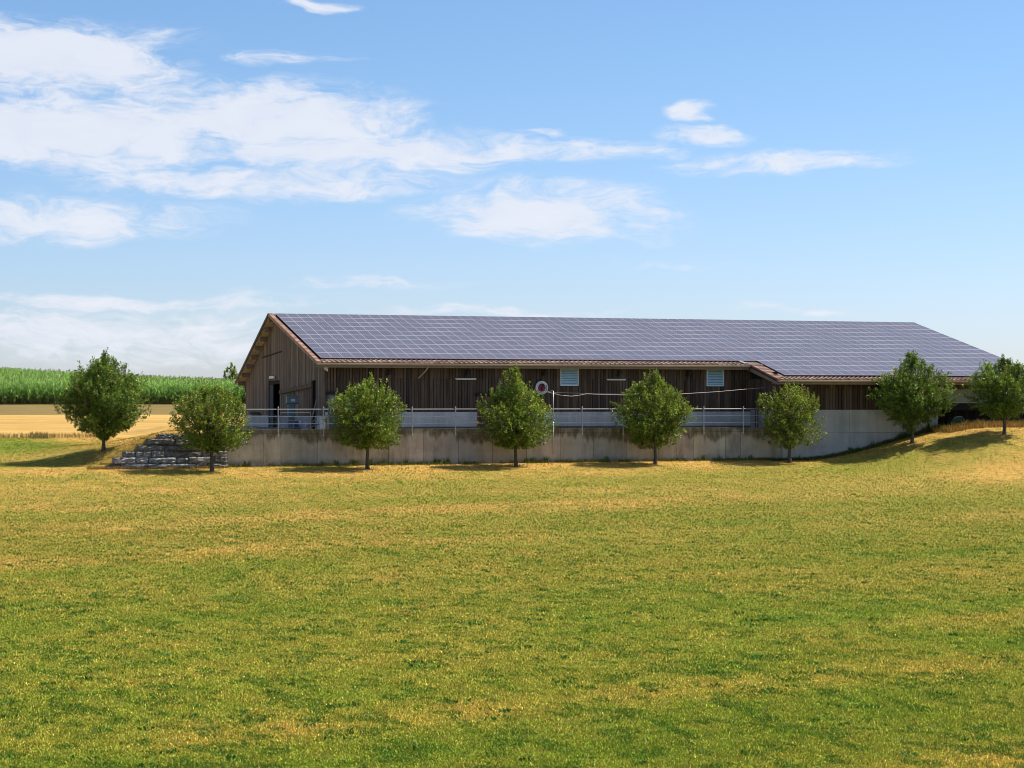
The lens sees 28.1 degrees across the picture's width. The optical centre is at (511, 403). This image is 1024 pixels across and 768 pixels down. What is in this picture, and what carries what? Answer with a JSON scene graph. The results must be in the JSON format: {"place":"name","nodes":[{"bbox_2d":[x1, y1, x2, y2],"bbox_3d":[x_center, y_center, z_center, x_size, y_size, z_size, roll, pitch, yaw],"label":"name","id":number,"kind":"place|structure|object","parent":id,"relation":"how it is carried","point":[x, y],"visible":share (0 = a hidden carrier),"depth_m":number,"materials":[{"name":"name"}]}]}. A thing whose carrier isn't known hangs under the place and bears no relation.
{"place":"outdoors","nodes":[
{"label":"outdoors","id":0,"kind":"place"},
{"bbox_2d":[0,415,243,437],"bbox_3d":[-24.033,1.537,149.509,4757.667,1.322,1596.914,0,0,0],"label":"stubble field","id":1,"kind":"structure","parent":0,"point":[25,424],"depth_m":146.02,"materials":[{"name":"beige plant"}]},
{"bbox_2d":[0,404,245,414],"bbox_3d":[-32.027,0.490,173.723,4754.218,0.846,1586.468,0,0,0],"label":"field strip","id":2,"kind":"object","parent":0,"point":[161,409],"visible":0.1,"depth_m":171.10,"materials":[{"name":"beige plant"}]},
{"bbox_2d":[0,398,245,404],"bbox_3d":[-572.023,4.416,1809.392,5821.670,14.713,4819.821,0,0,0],"label":"field soil","id":3,"kind":"structure","parent":0,"point":[23,403],"depth_m":184.66,"materials":[{"name":"brown soil"}]},
{"bbox_2d":[0,367,245,404],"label":"maize","id":4,"kind":"object","parent":3,"relation":"on","point":[20,385],"visible":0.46,"depth_m":186.28,"materials":[{"name":"green plant"}]},
{"bbox_2d":[222,362,238,379],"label":"fruit tree","id":5,"kind":"object","parent":3,"relation":"on","point":[233,373],"visible":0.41,"depth_m":279.91,"materials":[{"name":"green plant"}]},
{"bbox_2d":[233,426,287,428],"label":"platform floor","id":6,"kind":"structure","parent":0,"point":[260,427],"depth_m":124.60,"materials":[{"name":"concrete"}]},
{"bbox_2d":[280,412,310,428],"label":"steel gate","id":7,"kind":"structure","parent":6,"relation":"on","point":[295,420],"depth_m":113.56,"materials":[{"name":"grey metal"}]},
{"bbox_2d":[293,421,301,428],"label":"barrel","id":8,"kind":"object","parent":6,"relation":"on","point":[297,426],"visible":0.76,"depth_m":114.24,"materials":[{"name":"blue plastic"}]},
{"bbox_2d":[317,414,324,428],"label":"container","id":9,"kind":"object","parent":6,"relation":"on","point":[319,420],"visible":0.5,"depth_m":115.11,"materials":[{"name":"plastic"}]},
{"bbox_2d":[326,415,328,428],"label":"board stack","id":10,"kind":"object","parent":6,"relation":"on","point":[327,425],"visible":0.54,"depth_m":115.69,"materials":[{"name":"grey wood"}]},
{"bbox_2d":[285,395,298,428],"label":"control cabinet","id":11,"kind":"object","parent":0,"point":[291,401],"visible":0.93,"depth_m":118.00,"materials":[{"name":"metal"}]},
{"bbox_2d":[0,425,943,468],"bbox_3d":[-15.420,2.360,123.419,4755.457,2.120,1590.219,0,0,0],"label":"farmyard ground","id":12,"kind":"structure","parent":0,"point":[59,461],"depth_m":112.27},
{"bbox_2d":[54,347,152,451],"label":"fruit tree","id":13,"kind":"object","parent":12,"relation":"on","point":[107,408],"visible":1,"depth_m":110.92,"materials":[{"name":"green plant"}]},
{"bbox_2d":[234,313,1023,459],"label":"barn","id":14,"kind":"structure","parent":12,"relation":"on","point":[435,362],"depth_m":123.57,"materials":[{"name":"brown wood"}]},
{"bbox_2d":[249,412,260,414],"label":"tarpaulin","id":15,"kind":"object","parent":14,"relation":"on","point":[254,413],"visible":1,"depth_m":134.72,"materials":[{"name":"black plastic"}]},
{"bbox_2d":[269,385,273,426],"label":"door","id":16,"kind":"structure","parent":14,"relation":"in","point":[271,387],"depth_m":130.71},
{"bbox_2d":[274,384,279,427],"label":"doorway interior","id":17,"kind":"structure","parent":14,"relation":"in","point":[277,386],"depth_m":131.96,"materials":[{"name":"black"}]},
{"bbox_2d":[281,392,294,414],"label":"door leaf","id":18,"kind":"structure","parent":14,"relation":"in","point":[283,398],"depth_m":126.51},
{"bbox_2d":[303,388,310,415],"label":"door leaf","id":19,"kind":"structure","parent":14,"relation":"in","point":[306,392],"depth_m":120.45,"materials":[{"name":"wood"}]},
{"bbox_2d":[328,394,355,426],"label":"door","id":20,"kind":"structure","parent":14,"relation":"in","point":[330,397],"depth_m":116.37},
{"bbox_2d":[477,396,496,425],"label":"door","id":21,"kind":"structure","parent":14,"relation":"in","point":[479,419],"depth_m":119.19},
{"bbox_2d":[535,381,547,393],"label":"round sign","id":22,"kind":"object","parent":14,"relation":"attached to","point":[541,386],"visible":0.91,"depth_m":120.16,"materials":[{"name":"metal"}]},
{"bbox_2d":[560,369,578,385],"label":"louvre window","id":23,"kind":"structure","parent":14,"relation":"in","point":[574,370],"depth_m":120.77,"materials":[{"name":"grey metal"}]},
{"bbox_2d":[706,370,723,385],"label":"louvre window","id":24,"kind":"structure","parent":14,"relation":"in","point":[707,376],"depth_m":123.70,"materials":[{"name":"grey metal"}]},
{"bbox_2d":[0,426,1023,767],"bbox_3d":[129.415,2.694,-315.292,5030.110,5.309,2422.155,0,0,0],"label":"meadow","id":25,"kind":"structure","parent":0,"point":[960,450],"depth_m":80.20,"materials":[{"name":"green plant"}]},
{"bbox_2d":[105,434,227,468],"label":"stone wall","id":26,"kind":"structure","parent":25,"relation":"on","point":[167,454],"depth_m":109.34,"materials":[{"name":"stone"}]},
{"bbox_2d":[167,382,256,471],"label":"fruit tree","id":27,"kind":"object","parent":25,"relation":"on","point":[206,410],"visible":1,"depth_m":107.77,"materials":[{"name":"green plant"}]},
{"bbox_2d":[322,372,407,468],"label":"fruit tree","id":28,"kind":"object","parent":25,"relation":"on","point":[372,429],"visible":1,"depth_m":110.67,"materials":[{"name":"green plant"}]},
{"bbox_2d":[227,427,781,466],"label":"retaining wall","id":29,"kind":"structure","parent":25,"relation":"on","point":[265,447],"depth_m":115.31,"materials":[{"name":"concrete"}]},
{"bbox_2d":[232,406,778,435],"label":"railing","id":30,"kind":"object","parent":29,"relation":"on","point":[455,416],"visible":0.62,"depth_m":114.44,"materials":[{"name":"metal"}]},
{"bbox_2d":[543,390,553,454],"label":"pole","id":31,"kind":"object","parent":29,"relation":"attached to","point":[553,420],"visible":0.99,"depth_m":116.50,"materials":[{"name":"metal"}]},
{"bbox_2d":[537,388,755,395],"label":"cable","id":32,"kind":"object","parent":31,"relation":"attached to","point":[684,393],"visible":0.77,"depth_m":118.99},
{"bbox_2d":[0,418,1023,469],"bbox_3d":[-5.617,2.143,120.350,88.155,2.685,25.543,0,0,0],"label":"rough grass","id":33,"kind":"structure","parent":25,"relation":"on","point":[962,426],"depth_m":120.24,"materials":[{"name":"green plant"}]},
{"bbox_2d":[475,362,559,466],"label":"fruit tree","id":34,"kind":"object","parent":25,"relation":"on","point":[516,425],"visible":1,"depth_m":113.43,"materials":[{"name":"green plant"}]},
{"bbox_2d":[610,368,697,463],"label":"fruit tree","id":35,"kind":"object","parent":25,"relation":"on","point":[660,426],"visible":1,"depth_m":116.19,"materials":[{"name":"green plant"}]},
{"bbox_2d":[755,377,826,462],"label":"fruit tree","id":36,"kind":"object","parent":25,"relation":"on","point":[791,425],"visible":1,"depth_m":118.83,"materials":[{"name":"green plant"}]},
{"bbox_2d":[865,350,961,442],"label":"fruit tree","id":37,"kind":"object","parent":25,"relation":"on","point":[910,395],"visible":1,"depth_m":120.76,"materials":[{"name":"green plant"}]},
{"bbox_2d":[946,416,963,423],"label":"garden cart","id":38,"kind":"object","parent":25,"relation":"on","point":[949,420],"visible":0.81,"depth_m":124.68,"materials":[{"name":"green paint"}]},
{"bbox_2d":[962,354,1023,434],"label":"fruit tree","id":39,"kind":"object","parent":25,"relation":"on","point":[999,403],"visible":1,"depth_m":119.80,"materials":[{"name":"green plant"}]},
{"bbox_2d":[0,0,1023,378],"label":"sky","id":40,"kind":"structure","parent":0,"point":[176,176],"materials":[{"name":"blue"}]}
]}

